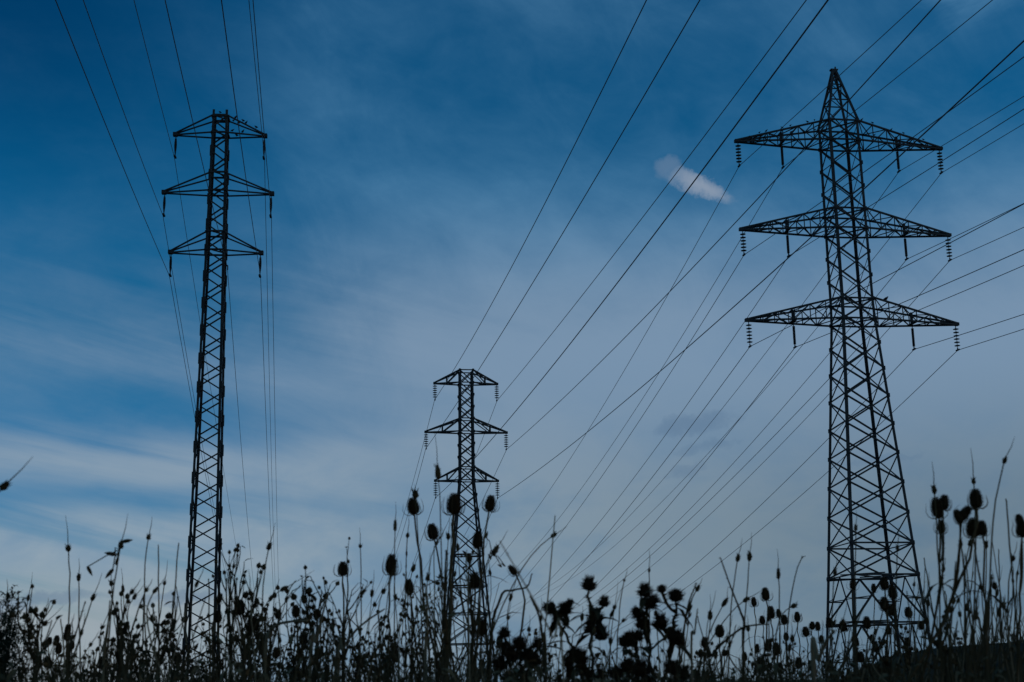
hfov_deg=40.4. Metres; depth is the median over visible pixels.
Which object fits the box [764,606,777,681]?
teasel
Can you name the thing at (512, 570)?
teasel
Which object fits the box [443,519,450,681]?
grass stalk
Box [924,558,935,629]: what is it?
grass stalk
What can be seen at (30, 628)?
seed weed
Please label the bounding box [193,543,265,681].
seed weed
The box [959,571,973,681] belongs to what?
grass stalk
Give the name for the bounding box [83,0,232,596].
power cable
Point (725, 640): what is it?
dead stalk
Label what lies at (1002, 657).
grass stalk
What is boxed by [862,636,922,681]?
seed weed
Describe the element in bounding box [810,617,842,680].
teasel
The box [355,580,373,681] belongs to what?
grass stalk
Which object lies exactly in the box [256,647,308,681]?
seed weed
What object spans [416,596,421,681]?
grass stalk
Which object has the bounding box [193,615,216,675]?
seed weed
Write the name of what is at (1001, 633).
grass stalk
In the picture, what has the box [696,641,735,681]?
seed weed
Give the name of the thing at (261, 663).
seed weed
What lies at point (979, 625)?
grass stalk
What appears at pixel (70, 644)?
dead stalk
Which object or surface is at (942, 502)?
teasel
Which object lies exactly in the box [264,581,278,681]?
grass stalk
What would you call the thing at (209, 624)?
grass stalk
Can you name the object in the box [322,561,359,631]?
teasel
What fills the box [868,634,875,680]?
teasel
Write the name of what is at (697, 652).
seed weed
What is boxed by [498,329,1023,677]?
power cable
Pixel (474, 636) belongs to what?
seed weed
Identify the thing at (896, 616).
grass stalk
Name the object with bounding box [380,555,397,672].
grass stalk
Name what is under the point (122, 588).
grass stalk
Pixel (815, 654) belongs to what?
dead stalk
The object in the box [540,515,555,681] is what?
grass stalk
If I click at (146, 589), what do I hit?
grass stalk
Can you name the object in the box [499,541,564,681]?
dead stalk
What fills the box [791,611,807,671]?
teasel
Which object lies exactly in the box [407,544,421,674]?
grass stalk
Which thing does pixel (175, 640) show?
seed weed
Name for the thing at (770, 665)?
seed weed
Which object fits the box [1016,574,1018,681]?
grass stalk
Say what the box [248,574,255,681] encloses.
grass stalk
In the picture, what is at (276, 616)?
teasel
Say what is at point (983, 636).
grass stalk
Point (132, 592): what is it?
grass stalk
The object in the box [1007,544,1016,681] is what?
grass stalk
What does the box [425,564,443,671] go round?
grass stalk
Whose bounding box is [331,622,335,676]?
grass stalk
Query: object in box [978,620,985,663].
grass stalk
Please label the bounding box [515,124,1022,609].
power cable
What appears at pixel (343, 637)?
seed weed
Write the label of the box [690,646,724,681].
seed weed
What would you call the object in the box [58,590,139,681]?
seed weed
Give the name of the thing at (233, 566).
grass stalk
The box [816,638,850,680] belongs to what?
seed weed
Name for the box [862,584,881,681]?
teasel
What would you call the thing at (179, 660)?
seed weed
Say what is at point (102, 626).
grass stalk
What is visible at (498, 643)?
seed weed
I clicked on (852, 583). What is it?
teasel
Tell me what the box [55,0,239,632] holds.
power cable
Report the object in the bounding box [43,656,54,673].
teasel
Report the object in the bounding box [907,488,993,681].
teasel
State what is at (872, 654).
grass stalk
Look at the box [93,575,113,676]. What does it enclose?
grass stalk
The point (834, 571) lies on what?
grass stalk
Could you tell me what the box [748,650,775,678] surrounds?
seed weed
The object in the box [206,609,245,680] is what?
seed weed
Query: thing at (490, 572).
grass stalk
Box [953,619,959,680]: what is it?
grass stalk
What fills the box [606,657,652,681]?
thistle
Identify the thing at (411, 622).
seed weed
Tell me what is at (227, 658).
grass stalk
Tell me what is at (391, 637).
seed weed
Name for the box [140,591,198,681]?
seed weed
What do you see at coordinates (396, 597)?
grass stalk
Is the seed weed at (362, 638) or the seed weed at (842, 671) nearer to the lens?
the seed weed at (842, 671)
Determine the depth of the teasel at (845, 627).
6.18 m
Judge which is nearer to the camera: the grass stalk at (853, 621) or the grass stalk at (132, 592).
the grass stalk at (132, 592)
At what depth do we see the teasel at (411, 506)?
3.98 m
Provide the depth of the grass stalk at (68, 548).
3.56 m
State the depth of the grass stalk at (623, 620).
3.54 m
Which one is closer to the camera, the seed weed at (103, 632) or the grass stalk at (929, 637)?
the grass stalk at (929, 637)
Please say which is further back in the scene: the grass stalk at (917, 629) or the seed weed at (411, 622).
the seed weed at (411, 622)
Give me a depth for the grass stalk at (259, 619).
3.36 m
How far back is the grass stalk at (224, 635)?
4.13 m
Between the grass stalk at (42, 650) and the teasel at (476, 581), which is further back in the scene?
the teasel at (476, 581)
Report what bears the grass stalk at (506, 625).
on the ground at (1021, 648)
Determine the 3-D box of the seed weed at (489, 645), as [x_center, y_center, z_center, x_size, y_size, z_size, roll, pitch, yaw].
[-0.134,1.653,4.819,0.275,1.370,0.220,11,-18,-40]
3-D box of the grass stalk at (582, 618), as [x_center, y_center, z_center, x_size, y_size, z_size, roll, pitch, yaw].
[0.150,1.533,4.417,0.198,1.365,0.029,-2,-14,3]
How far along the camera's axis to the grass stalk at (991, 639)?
3.65 m
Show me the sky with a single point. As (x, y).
(414, 148)
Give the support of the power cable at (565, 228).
hanging from the lattice pylon at (472, 469)
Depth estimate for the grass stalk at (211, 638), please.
4.58 m
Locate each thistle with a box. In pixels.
[483,636,565,681]
[490,626,533,680]
[541,597,592,675]
[561,646,595,681]
[569,574,618,677]
[592,658,691,681]
[603,627,652,679]
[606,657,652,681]
[629,581,669,681]
[644,584,693,681]
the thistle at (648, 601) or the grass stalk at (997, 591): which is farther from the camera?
the grass stalk at (997, 591)
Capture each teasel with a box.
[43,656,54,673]
[44,642,62,676]
[47,637,52,653]
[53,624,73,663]
[53,635,61,681]
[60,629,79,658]
[196,593,228,681]
[210,610,233,670]
[220,599,261,678]
[271,647,281,662]
[274,609,283,676]
[275,604,314,663]
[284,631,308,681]
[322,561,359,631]
[368,554,401,681]
[397,578,423,675]
[403,497,443,677]
[412,493,481,672]
[425,523,456,681]
[451,572,483,634]
[452,553,487,670]
[454,618,496,681]
[466,495,505,677]
[494,564,525,674]
[675,631,698,661]
[694,636,711,674]
[705,624,736,677]
[739,597,764,679]
[749,639,772,676]
[749,644,761,665]
[755,656,776,676]
[757,615,765,654]
[760,587,772,677]
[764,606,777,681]
[769,642,781,671]
[775,609,784,679]
[778,614,798,654]
[788,657,804,679]
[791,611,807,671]
[800,626,810,679]
[806,621,826,679]
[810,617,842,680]
[813,621,822,677]
[834,621,849,666]
[840,637,871,674]
[844,578,868,672]
[856,651,864,669]
[857,616,878,658]
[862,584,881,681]
[866,641,878,678]
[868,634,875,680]
[871,597,892,655]
[879,576,908,660]
[883,584,900,671]
[883,626,903,655]
[884,603,898,657]
[902,607,922,667]
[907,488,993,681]
[913,621,924,681]
[921,494,962,679]
[946,517,1011,681]
[1005,513,1023,681]
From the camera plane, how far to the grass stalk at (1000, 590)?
3.81 m
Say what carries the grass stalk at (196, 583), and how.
on the ground at (1021, 648)
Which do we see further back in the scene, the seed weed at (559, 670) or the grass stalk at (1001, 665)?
the seed weed at (559, 670)
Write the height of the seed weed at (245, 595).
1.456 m
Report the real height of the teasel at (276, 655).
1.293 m
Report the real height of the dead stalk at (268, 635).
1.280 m
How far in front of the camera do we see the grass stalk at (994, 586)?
3.98 m
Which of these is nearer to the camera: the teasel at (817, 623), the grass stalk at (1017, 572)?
the grass stalk at (1017, 572)
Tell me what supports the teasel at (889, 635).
on the ground at (1021, 648)
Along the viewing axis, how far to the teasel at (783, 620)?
7.43 m
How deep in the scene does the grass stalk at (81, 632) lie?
3.36 m
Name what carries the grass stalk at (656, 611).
on the ground at (1021, 648)
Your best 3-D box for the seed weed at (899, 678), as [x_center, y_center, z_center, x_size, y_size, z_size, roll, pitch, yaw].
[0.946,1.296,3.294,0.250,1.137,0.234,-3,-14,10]
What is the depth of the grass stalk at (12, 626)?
4.06 m
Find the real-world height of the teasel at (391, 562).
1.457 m
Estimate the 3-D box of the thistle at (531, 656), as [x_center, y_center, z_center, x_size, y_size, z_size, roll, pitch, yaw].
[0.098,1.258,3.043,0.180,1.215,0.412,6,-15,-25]
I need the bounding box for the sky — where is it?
[0,0,1023,681]
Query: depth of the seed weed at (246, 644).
5.18 m
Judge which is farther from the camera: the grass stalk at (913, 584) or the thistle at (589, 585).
the grass stalk at (913, 584)
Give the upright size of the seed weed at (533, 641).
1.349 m
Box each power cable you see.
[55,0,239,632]
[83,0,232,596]
[134,1,240,572]
[165,0,256,612]
[221,0,278,661]
[249,3,275,592]
[253,1,280,636]
[347,0,699,655]
[360,0,646,620]
[367,0,828,651]
[378,0,806,630]
[392,0,940,632]
[400,0,920,641]
[407,0,992,646]
[407,57,1023,670]
[424,40,1023,635]
[449,227,1023,675]
[455,109,1023,652]
[456,96,1023,638]
[464,204,1023,672]
[482,203,1023,655]
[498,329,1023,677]
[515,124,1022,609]
[529,249,1023,642]
[540,314,1023,665]
[548,265,1023,634]
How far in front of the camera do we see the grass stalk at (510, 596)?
3.83 m
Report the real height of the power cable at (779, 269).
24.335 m
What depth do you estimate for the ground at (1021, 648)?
11.71 m
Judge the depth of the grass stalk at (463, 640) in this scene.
4.17 m
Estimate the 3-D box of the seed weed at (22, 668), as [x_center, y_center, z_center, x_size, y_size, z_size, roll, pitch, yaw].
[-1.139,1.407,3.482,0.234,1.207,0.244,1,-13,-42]
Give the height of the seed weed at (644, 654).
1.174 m
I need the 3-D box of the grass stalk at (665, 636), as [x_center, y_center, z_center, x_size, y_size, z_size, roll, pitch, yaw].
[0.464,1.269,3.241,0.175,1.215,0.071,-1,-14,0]
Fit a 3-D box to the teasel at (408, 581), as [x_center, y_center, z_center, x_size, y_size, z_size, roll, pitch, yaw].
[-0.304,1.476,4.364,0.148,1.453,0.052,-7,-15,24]
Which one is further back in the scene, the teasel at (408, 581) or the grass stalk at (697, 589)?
the teasel at (408, 581)
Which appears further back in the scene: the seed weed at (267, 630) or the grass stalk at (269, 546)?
the seed weed at (267, 630)
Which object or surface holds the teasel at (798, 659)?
on the ground at (1021, 648)
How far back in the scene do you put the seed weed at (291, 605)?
4.22 m
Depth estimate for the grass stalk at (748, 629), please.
4.01 m
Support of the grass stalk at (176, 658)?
on the ground at (1021, 648)
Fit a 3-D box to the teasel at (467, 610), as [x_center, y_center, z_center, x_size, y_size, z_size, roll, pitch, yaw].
[-0.173,1.729,5.762,0.155,1.693,0.062,-8,-16,28]
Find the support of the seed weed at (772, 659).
on the ground at (1021, 648)
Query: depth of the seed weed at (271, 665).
3.90 m
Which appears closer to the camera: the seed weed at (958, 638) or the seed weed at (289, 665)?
the seed weed at (289, 665)
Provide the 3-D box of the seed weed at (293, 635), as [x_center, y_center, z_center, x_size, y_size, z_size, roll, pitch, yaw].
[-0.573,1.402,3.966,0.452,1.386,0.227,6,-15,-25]
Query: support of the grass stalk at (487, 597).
on the ground at (1021, 648)
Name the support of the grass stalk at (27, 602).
on the ground at (1021, 648)
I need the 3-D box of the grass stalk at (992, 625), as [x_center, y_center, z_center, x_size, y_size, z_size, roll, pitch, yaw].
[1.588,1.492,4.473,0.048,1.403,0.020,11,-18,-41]
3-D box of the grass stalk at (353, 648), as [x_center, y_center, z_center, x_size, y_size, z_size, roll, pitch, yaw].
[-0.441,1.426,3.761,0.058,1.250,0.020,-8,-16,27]
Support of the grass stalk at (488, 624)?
on the ground at (1021, 648)
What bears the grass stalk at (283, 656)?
on the ground at (1021, 648)
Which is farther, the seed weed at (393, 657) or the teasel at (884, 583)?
the teasel at (884, 583)
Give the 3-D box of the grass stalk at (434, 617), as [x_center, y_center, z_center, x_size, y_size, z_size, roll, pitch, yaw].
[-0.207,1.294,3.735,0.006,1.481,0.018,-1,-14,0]
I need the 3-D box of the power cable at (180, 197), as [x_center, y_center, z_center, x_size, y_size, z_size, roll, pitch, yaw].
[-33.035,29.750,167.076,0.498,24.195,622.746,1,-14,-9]
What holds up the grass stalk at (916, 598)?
on the ground at (1021, 648)
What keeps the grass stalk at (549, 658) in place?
on the ground at (1021, 648)
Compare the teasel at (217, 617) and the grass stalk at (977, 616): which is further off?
the teasel at (217, 617)
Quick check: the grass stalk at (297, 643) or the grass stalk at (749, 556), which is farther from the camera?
the grass stalk at (749, 556)
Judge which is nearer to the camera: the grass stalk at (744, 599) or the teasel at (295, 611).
the grass stalk at (744, 599)
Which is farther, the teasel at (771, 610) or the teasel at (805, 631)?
the teasel at (805, 631)
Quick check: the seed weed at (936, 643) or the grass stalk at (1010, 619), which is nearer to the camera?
the seed weed at (936, 643)
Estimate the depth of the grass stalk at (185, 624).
4.86 m
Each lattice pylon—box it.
[161,109,273,681]
[424,368,507,670]
[734,67,959,681]
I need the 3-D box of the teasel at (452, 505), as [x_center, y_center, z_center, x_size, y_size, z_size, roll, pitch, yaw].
[-0.147,1.166,3.425,0.183,1.595,0.135,8,-16,-32]
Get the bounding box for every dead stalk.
[67,601,85,679]
[101,600,110,681]
[118,612,155,681]
[129,624,160,681]
[229,594,245,681]
[262,619,310,681]
[308,591,329,681]
[336,608,384,676]
[424,586,430,681]
[442,550,451,681]
[488,573,531,680]
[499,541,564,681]
[530,596,547,681]
[678,582,696,662]
[690,608,698,681]
[703,624,769,672]
[719,557,746,681]
[809,629,836,681]
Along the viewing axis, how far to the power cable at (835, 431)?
88.75 m
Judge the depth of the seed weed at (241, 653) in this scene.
4.33 m
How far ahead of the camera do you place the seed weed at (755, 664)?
3.87 m
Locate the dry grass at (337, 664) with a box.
[0,603,1023,681]
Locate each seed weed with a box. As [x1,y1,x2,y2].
[4,584,70,681]
[14,659,38,680]
[22,634,106,681]
[40,662,77,681]
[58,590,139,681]
[68,663,103,681]
[80,630,119,681]
[81,646,110,681]
[100,647,152,680]
[102,630,141,681]
[108,639,154,681]
[112,625,150,681]
[115,633,141,681]
[123,602,169,681]
[133,644,180,681]
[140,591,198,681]
[141,656,180,681]
[155,632,185,681]
[162,634,191,680]
[174,636,220,681]
[180,562,284,681]
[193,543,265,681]
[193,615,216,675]
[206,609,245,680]
[218,617,263,681]
[235,613,257,679]
[241,646,290,681]
[245,585,294,681]
[248,588,315,681]
[251,644,292,681]
[253,658,286,681]
[255,602,286,680]
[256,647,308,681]
[274,622,302,680]
[277,565,339,681]
[283,537,371,681]
[293,623,334,681]
[304,612,352,681]
[319,630,353,681]
[321,628,368,681]
[324,640,385,680]
[337,624,374,681]
[340,610,420,681]
[345,611,395,681]
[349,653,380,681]
[350,643,374,681]
[364,615,432,681]
[366,573,441,681]
[366,639,388,675]
[374,555,462,681]
[376,632,404,681]
[387,642,430,681]
[390,618,430,681]
[406,605,437,681]
[418,647,453,681]
[419,574,463,670]
[448,550,490,681]
[459,640,487,677]
[473,635,524,681]
[479,617,501,674]
[482,636,517,680]
[516,630,565,681]
[522,628,557,671]
[532,635,562,681]
[552,643,605,681]
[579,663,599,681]
[623,652,657,681]
[626,647,697,681]
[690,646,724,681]
[690,648,702,679]
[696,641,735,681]
[733,648,771,679]
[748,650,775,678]
[751,636,804,681]
[751,646,787,681]
[754,648,810,681]
[770,641,826,681]
[777,662,805,681]
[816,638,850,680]
[821,663,850,681]
[831,654,864,681]
[839,641,869,681]
[845,655,877,681]
[861,639,907,681]
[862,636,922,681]
[863,642,897,676]
[868,645,904,681]
[896,624,918,681]
[929,606,972,681]
[952,633,975,672]
[979,631,1015,681]
[992,617,1023,681]
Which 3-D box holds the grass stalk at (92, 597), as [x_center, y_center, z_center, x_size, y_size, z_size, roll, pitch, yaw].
[-1.227,1.334,3.724,0.173,1.415,0.051,5,-15,-21]
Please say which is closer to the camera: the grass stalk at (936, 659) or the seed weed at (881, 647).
the grass stalk at (936, 659)
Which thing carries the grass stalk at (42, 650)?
on the ground at (1021, 648)
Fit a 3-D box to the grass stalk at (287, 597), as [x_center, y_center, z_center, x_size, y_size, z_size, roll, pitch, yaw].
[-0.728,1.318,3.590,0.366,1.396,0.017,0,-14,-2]
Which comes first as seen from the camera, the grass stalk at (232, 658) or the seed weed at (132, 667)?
the grass stalk at (232, 658)
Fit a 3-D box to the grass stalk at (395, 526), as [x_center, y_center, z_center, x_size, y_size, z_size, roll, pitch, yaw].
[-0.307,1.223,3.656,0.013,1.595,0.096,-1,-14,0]
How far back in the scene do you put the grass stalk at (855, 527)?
3.74 m
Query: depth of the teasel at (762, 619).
8.26 m
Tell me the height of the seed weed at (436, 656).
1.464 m
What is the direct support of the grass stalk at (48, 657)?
on the ground at (1021, 648)
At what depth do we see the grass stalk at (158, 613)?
3.73 m
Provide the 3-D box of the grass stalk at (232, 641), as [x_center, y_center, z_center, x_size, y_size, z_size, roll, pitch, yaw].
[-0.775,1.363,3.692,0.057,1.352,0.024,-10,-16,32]
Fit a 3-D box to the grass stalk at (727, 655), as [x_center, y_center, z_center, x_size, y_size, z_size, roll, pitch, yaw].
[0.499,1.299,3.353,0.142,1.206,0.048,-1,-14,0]
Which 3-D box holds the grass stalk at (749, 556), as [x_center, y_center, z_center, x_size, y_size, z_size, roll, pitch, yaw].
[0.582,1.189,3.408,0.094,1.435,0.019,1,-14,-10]
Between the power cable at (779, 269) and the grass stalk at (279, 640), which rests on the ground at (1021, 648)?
the grass stalk at (279, 640)
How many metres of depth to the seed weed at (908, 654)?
4.83 m
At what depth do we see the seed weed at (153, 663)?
4.99 m
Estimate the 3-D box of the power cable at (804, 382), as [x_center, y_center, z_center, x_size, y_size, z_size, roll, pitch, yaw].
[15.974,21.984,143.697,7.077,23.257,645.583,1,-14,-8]
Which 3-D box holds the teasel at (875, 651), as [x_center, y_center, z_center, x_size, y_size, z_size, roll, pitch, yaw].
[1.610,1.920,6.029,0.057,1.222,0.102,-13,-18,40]
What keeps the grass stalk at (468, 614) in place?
on the ground at (1021, 648)
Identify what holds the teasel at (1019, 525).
on the ground at (1021, 648)
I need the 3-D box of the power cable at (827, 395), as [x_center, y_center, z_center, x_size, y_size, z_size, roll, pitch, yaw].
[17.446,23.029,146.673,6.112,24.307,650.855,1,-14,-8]
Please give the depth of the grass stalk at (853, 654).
3.75 m
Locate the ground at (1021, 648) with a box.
[728,639,1023,681]
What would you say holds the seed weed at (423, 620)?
on the ground at (1021, 648)
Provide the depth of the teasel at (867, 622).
5.71 m
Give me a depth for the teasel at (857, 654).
6.72 m
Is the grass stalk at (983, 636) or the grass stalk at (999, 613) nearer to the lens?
the grass stalk at (999, 613)
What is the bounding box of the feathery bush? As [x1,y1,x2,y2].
[0,585,58,681]
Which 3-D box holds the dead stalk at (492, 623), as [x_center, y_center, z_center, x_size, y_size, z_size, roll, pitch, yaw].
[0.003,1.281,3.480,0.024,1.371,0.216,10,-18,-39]
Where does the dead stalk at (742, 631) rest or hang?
on the ground at (1021, 648)
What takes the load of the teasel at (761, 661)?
on the ground at (1021, 648)
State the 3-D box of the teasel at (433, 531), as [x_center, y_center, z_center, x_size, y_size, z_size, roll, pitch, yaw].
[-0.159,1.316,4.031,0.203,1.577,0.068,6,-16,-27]
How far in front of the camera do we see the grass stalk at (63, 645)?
3.65 m
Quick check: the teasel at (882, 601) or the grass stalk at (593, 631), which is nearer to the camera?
the grass stalk at (593, 631)
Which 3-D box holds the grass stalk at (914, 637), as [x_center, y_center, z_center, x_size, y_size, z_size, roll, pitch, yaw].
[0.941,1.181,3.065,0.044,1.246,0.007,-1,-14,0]
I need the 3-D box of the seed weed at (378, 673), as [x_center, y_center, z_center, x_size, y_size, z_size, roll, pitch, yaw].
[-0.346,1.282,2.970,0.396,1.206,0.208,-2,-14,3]
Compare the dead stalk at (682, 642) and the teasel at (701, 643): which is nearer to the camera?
the dead stalk at (682, 642)
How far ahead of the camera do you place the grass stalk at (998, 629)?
3.59 m
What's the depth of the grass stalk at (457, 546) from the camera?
4.50 m
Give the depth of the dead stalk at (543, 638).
3.22 m
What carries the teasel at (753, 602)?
on the ground at (1021, 648)
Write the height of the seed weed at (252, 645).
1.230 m
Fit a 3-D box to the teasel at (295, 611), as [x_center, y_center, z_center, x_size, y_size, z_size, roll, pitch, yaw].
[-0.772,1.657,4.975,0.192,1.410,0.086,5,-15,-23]
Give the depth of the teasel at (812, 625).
8.25 m
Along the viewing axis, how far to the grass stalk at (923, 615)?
3.72 m
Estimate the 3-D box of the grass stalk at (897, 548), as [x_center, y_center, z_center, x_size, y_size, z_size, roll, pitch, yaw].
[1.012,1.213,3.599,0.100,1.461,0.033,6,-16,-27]
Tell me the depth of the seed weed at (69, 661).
3.30 m
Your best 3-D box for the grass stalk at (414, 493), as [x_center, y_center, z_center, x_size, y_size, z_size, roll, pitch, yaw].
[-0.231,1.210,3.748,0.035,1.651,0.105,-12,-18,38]
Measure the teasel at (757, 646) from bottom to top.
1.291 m
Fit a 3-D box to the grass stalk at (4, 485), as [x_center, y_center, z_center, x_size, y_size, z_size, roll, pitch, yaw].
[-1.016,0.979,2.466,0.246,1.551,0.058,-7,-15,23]
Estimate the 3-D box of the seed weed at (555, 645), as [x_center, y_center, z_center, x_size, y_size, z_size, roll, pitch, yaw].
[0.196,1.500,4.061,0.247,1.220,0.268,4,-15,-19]
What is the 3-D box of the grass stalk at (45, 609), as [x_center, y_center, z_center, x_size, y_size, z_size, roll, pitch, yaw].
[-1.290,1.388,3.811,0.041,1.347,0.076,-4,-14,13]
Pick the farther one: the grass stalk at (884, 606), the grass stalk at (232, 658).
the grass stalk at (884, 606)
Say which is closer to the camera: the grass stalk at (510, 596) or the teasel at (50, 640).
the grass stalk at (510, 596)
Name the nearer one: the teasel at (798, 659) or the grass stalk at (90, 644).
the grass stalk at (90, 644)
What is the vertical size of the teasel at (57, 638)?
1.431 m
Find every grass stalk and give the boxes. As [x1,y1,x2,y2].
[0,458,31,490]
[5,582,27,679]
[22,572,32,655]
[32,614,54,664]
[32,620,51,681]
[40,598,48,681]
[47,636,55,681]
[54,622,73,677]
[55,616,84,679]
[60,619,65,675]
[65,515,70,679]
[66,613,74,681]
[70,574,101,669]
[71,634,97,674]
[76,563,81,677]
[87,515,131,681]
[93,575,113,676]
[100,615,115,677]
[112,600,128,679]
[120,569,124,681]
[120,579,140,679]
[122,578,152,680]
[127,586,146,678]
[142,598,143,678]
[144,521,151,680]
[146,576,165,681]
[146,612,180,681]
[151,560,167,670]
[152,605,157,679]
[158,544,159,677]
[167,604,187,681]
[167,628,183,680]
[168,543,178,681]
[176,586,191,675]
[178,597,205,681]
[184,593,187,643]
[190,598,214,678]
[191,565,204,681]
[208,578,210,681]
[217,635,235,681]
[219,631,247,680]
[223,599,246,681]
[225,550,237,681]
[228,596,238,678]
[229,571,236,680]
[233,578,305,681]
[234,632,245,681]
[239,571,312,681]
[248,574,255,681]
[248,596,261,681]
[261,525,274,681]
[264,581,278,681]
[268,641,278,681]
[275,639,289,681]
[278,627,286,679]
[294,599,300,681]
[308,623,324,681]
[319,590,321,680]
[330,635,336,681]
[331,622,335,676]
[348,633,361,681]
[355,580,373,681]
[356,580,381,681]
[358,527,362,675]
[368,585,383,658]
[378,573,398,679]
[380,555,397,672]
[393,501,397,681]
[393,592,398,667]
[399,584,409,677]
[405,525,409,681]
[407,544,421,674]
[411,484,423,681]
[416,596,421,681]
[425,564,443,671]
[429,526,455,681]
[433,546,435,681]
[434,431,442,681]
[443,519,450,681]
[448,599,452,681]
[450,615,480,681]
[453,554,461,681]
[455,524,468,664]
[459,589,475,681]
[465,560,491,681]
[466,550,469,681]
[477,526,566,681]
[477,585,498,671]
[479,530,507,680]
[485,603,510,675]
[486,578,504,673]
[507,573,517,668]
[513,623,531,670]
[535,598,542,672]
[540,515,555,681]
[544,643,551,681]
[557,624,563,672]
[565,612,583,678]
[588,606,597,667]
[604,613,630,673]
[607,585,617,679]
[608,588,621,665]
[608,627,612,679]
[616,572,626,681]
[647,552,650,676]
[653,609,660,679]
[663,621,670,660]
[678,579,701,667]
[683,627,687,665]
[690,589,762,679]
[694,589,728,681]
[697,616,713,680]
[701,598,712,676]
[706,591,715,681]
[707,632,728,681]
[708,615,732,679]
[720,625,736,680]
[727,541,741,681]
[727,627,749,681]
[738,658,743,679]
[741,533,752,676]
[746,617,760,680]
[751,630,777,680]
[765,599,770,681]
[774,600,797,679]
[776,551,781,681]
[785,556,804,680]
[787,642,803,681]
[789,623,795,681]
[816,620,823,676]
[818,604,846,681]
[831,563,837,666]
[836,605,863,681]
[848,610,860,671]
[851,629,854,676]
[854,511,857,680]
[861,615,882,681]
[864,584,890,681]
[871,642,886,681]
[888,571,915,677]
[894,527,898,677]
[894,602,907,677]
[906,591,921,681]
[908,581,924,676]
[913,581,920,677]
[918,579,929,681]
[918,586,930,681]
[923,564,925,665]
[923,597,939,675]
[923,612,950,681]
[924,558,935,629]
[926,600,936,681]
[929,599,948,681]
[931,464,941,681]
[932,578,968,680]
[932,613,946,681]
[936,616,937,681]
[940,558,953,681]
[944,591,956,681]
[946,561,955,681]
[951,646,964,679]
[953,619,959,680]
[957,598,971,681]
[958,538,967,680]
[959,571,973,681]
[962,550,974,670]
[962,550,977,681]
[964,539,970,660]
[965,553,980,681]
[965,585,979,681]
[968,600,979,681]
[970,452,976,681]
[973,574,992,681]
[973,592,983,647]
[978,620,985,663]
[979,576,985,679]
[981,534,988,679]
[981,571,1001,675]
[988,437,1014,681]
[991,572,997,660]
[991,588,995,674]
[991,602,992,681]
[991,603,1011,676]
[991,604,1008,670]
[992,543,1008,649]
[992,619,1023,681]
[994,600,1000,676]
[996,599,1010,681]
[998,549,1001,659]
[998,598,1006,681]
[999,630,1005,679]
[1001,567,1013,681]
[1003,597,1014,681]
[1005,499,1022,681]
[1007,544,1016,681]
[1013,551,1019,659]
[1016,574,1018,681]
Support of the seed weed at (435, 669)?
on the ground at (1021, 648)
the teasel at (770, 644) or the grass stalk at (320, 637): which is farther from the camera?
the teasel at (770, 644)
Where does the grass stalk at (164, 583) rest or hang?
on the ground at (1021, 648)
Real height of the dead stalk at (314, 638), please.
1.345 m
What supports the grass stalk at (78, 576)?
on the ground at (1021, 648)
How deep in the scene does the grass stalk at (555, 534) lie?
3.45 m
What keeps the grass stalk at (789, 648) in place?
on the ground at (1021, 648)
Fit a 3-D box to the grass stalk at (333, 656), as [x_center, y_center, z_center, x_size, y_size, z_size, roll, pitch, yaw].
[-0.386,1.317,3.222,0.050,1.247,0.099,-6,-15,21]
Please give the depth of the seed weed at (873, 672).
4.68 m
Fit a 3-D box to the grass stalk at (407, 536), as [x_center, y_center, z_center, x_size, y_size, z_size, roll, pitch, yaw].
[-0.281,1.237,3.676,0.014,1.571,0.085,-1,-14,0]
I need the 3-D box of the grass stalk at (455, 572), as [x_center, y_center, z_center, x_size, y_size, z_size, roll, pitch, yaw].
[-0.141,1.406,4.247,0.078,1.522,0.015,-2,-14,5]
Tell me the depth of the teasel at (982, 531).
3.25 m
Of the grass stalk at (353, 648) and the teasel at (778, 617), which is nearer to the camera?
the grass stalk at (353, 648)
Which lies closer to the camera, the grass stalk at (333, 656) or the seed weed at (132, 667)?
the grass stalk at (333, 656)
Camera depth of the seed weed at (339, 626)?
4.67 m
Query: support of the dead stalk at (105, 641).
on the ground at (1021, 648)
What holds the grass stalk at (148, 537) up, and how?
on the ground at (1021, 648)
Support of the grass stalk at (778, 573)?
on the ground at (1021, 648)
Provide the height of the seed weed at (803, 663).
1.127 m
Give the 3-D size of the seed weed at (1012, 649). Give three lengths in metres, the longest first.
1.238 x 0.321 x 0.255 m
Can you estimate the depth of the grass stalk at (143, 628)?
4.30 m
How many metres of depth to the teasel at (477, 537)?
3.94 m
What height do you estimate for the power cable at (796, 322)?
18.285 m
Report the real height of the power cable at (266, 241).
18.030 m
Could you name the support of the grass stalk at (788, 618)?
on the ground at (1021, 648)
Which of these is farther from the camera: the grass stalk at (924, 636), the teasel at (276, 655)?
the teasel at (276, 655)
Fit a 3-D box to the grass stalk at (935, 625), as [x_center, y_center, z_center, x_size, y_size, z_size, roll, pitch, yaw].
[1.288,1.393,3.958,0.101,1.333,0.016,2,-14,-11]
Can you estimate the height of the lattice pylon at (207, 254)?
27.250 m
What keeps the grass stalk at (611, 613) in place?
on the ground at (1021, 648)
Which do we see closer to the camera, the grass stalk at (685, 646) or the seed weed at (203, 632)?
the grass stalk at (685, 646)
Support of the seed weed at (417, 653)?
on the ground at (1021, 648)
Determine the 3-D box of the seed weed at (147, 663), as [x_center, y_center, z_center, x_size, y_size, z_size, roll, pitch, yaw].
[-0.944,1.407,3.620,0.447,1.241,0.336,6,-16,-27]
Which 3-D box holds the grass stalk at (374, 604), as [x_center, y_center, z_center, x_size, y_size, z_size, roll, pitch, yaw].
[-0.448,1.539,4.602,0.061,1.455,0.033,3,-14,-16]

